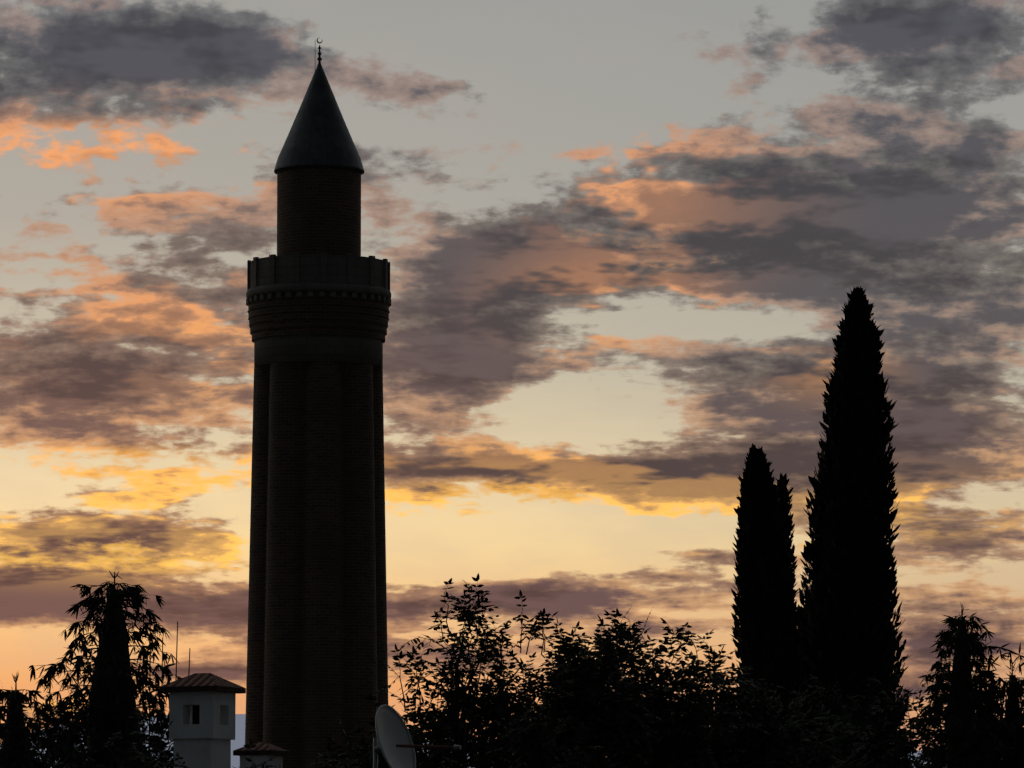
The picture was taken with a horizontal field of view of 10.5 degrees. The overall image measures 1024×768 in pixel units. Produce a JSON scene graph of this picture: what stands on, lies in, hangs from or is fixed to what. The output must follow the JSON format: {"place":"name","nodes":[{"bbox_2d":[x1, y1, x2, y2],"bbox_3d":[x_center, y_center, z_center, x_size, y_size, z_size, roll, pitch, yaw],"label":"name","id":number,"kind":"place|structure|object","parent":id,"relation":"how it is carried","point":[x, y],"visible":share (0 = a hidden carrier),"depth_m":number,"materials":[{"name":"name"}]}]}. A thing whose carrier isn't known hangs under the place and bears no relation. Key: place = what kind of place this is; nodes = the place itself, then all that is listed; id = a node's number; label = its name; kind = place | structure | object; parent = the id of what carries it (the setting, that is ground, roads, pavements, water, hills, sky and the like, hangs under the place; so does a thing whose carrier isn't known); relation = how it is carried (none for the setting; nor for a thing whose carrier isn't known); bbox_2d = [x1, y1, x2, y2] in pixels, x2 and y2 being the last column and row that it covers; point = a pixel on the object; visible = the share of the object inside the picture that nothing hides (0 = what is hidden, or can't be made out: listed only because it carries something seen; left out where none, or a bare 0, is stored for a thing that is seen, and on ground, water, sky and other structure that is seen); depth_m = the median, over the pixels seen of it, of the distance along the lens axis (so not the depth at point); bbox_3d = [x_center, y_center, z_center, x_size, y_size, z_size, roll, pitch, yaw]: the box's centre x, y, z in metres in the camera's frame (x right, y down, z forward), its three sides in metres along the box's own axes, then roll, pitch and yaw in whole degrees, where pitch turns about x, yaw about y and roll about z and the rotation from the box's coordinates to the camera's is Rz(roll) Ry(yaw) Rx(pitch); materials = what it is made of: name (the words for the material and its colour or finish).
{"place":"outdoors","nodes":[
{"label":"outdoors","id":0,"kind":"place"},
{"bbox_2d":[142,621,189,758],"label":"antenna","id":1,"kind":"object","parent":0,"point":[162,678],"visible":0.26,"depth_m":65.95,"materials":[{"name":"grey metal"}]},
{"bbox_2d":[159,673,246,767],"bbox_3d":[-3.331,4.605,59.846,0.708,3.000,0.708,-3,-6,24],"label":"tower","id":2,"kind":"structure","parent":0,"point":[202,706],"depth_m":59.75,"materials":[{"name":"white paint"}]},
{"bbox_2d":[233,742,288,767],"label":"chimney","id":3,"kind":"object","parent":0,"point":[266,751],"visible":0.9,"depth_m":61.35,"materials":[{"name":"paint"}]},
{"bbox_2d":[373,704,461,767],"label":"satellite dish","id":4,"kind":"object","parent":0,"point":[395,746],"visible":1,"depth_m":56.08,"materials":[{"name":"paint"}]},
{"bbox_2d":[0,714,930,767],"bbox_3d":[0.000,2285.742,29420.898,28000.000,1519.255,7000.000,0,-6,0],"label":"mountain ridge","id":5,"kind":"structure","parent":0,"point":[238,742],"depth_m":28996.85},
{"bbox_2d":[0,0,1023,750],"label":"sky","id":6,"kind":"structure","parent":0,"point":[624,243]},
{"label":"ground","id":7,"kind":"structure","parent":0,"visible":0},
{"bbox_2d":[0,672,82,767],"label":"tree","id":8,"kind":"object","parent":7,"relation":"on","point":[15,736],"visible":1,"depth_m":57.82,"materials":[{"name":"green plant"}]},
{"bbox_2d":[0,686,172,767],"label":"bush","id":9,"kind":"object","parent":7,"relation":"on","point":[80,741],"visible":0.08,"depth_m":65.33,"materials":[{"name":"green plant"}]},
{"bbox_2d":[0,566,180,767],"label":"pine","id":10,"kind":"object","parent":7,"relation":"on","point":[112,693],"visible":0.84,"depth_m":61.66,"materials":[{"name":"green plant"}]},
{"bbox_2d":[53,691,275,767],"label":"bush","id":11,"kind":"object","parent":7,"relation":"on","point":[159,763],"visible":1,"depth_m":56.71,"materials":[{"name":"green plant"}]},
{"bbox_2d":[245,38,390,767],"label":"minaret","id":12,"kind":"object","parent":7,"relation":"on","point":[318,297],"visible":0.99,"depth_m":169.13,"materials":[{"name":"brick"}]},
{"bbox_2d":[308,696,511,767],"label":"bush","id":13,"kind":"object","parent":7,"relation":"on","point":[337,763],"visible":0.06,"depth_m":91.05,"materials":[{"name":"green plant"}]},
{"bbox_2d":[341,644,481,767],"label":"bush","id":14,"kind":"object","parent":7,"relation":"on","point":[382,762],"visible":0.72,"depth_m":57.95,"materials":[{"name":"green plant"}]},
{"bbox_2d":[344,708,487,767],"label":"bush","id":15,"kind":"object","parent":7,"relation":"on","point":[356,764],"visible":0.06,"depth_m":87.97,"materials":[{"name":"green plant"}]},
{"bbox_2d":[393,573,576,767],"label":"broad tree","id":16,"kind":"object","parent":7,"relation":"on","point":[468,705],"visible":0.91,"depth_m":63.66,"materials":[{"name":"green plant"}]},
{"bbox_2d":[475,590,576,767],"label":"broad tree","id":17,"kind":"object","parent":7,"relation":"on","point":[542,618],"visible":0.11,"depth_m":66.81,"materials":[{"name":"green plant"}]},
{"bbox_2d":[486,652,618,767],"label":"bush","id":18,"kind":"object","parent":7,"relation":"on","point":[538,747],"visible":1,"depth_m":60.04,"materials":[{"name":"green plant"}]},
{"bbox_2d":[495,614,669,767],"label":"broad tree","id":19,"kind":"object","parent":7,"relation":"on","point":[598,712],"visible":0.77,"depth_m":65.41,"materials":[{"name":"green plant"}]},
{"bbox_2d":[517,608,776,767],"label":"broad tree","id":20,"kind":"object","parent":7,"relation":"on","point":[671,743],"visible":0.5,"depth_m":68.99,"materials":[{"name":"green plant"}]},
{"bbox_2d":[653,635,824,767],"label":"broad tree","id":21,"kind":"object","parent":7,"relation":"on","point":[746,744],"visible":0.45,"depth_m":73.83,"materials":[{"name":"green plant"}]},
{"bbox_2d":[730,443,822,755],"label":"cypress tree","id":22,"kind":"object","parent":7,"relation":"on","point":[767,631],"visible":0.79,"depth_m":115.22,"materials":[{"name":"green plant"}]},
{"bbox_2d":[775,473,799,605],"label":"cypress tree","id":23,"kind":"object","parent":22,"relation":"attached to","point":[783,493],"visible":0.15,"depth_m":117.39,"materials":[{"name":"plant"}]},
{"bbox_2d":[742,686,936,767],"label":"bush","id":24,"kind":"object","parent":7,"relation":"on","point":[816,750],"visible":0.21,"depth_m":99.80,"materials":[{"name":"green plant"}]},
{"bbox_2d":[752,663,944,767],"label":"bush","id":25,"kind":"object","parent":7,"relation":"on","point":[829,694],"visible":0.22,"depth_m":103.31,"materials":[{"name":"green plant"}]},
{"bbox_2d":[795,286,910,767],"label":"tall cypress","id":26,"kind":"object","parent":7,"relation":"on","point":[845,614],"visible":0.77,"depth_m":119.08,"materials":[{"name":"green plant"}]},
{"bbox_2d":[779,662,1004,767],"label":"bush","id":27,"kind":"object","parent":7,"relation":"on","point":[880,741],"visible":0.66,"depth_m":96.22,"materials":[{"name":"green plant"}]},
{"bbox_2d":[843,707,1004,767],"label":"bush","id":28,"kind":"object","parent":7,"relation":"on","point":[920,756],"visible":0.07,"depth_m":99.49,"materials":[{"name":"green plant"}]},
{"bbox_2d":[907,602,1023,767],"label":"pine","id":29,"kind":"object","parent":7,"relation":"on","point":[961,738],"visible":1,"depth_m":89.64,"materials":[{"name":"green plant"}]},
{"bbox_2d":[973,698,1004,754],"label":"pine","id":30,"kind":"object","parent":7,"relation":"on","point":[979,727],"visible":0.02,"depth_m":94.76,"materials":[{"name":"green plant"}]},
{"bbox_2d":[979,662,1023,767],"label":"tree","id":31,"kind":"object","parent":7,"relation":"on","point":[1013,692],"visible":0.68,"depth_m":91.70,"materials":[{"name":"green plant"}]}
]}

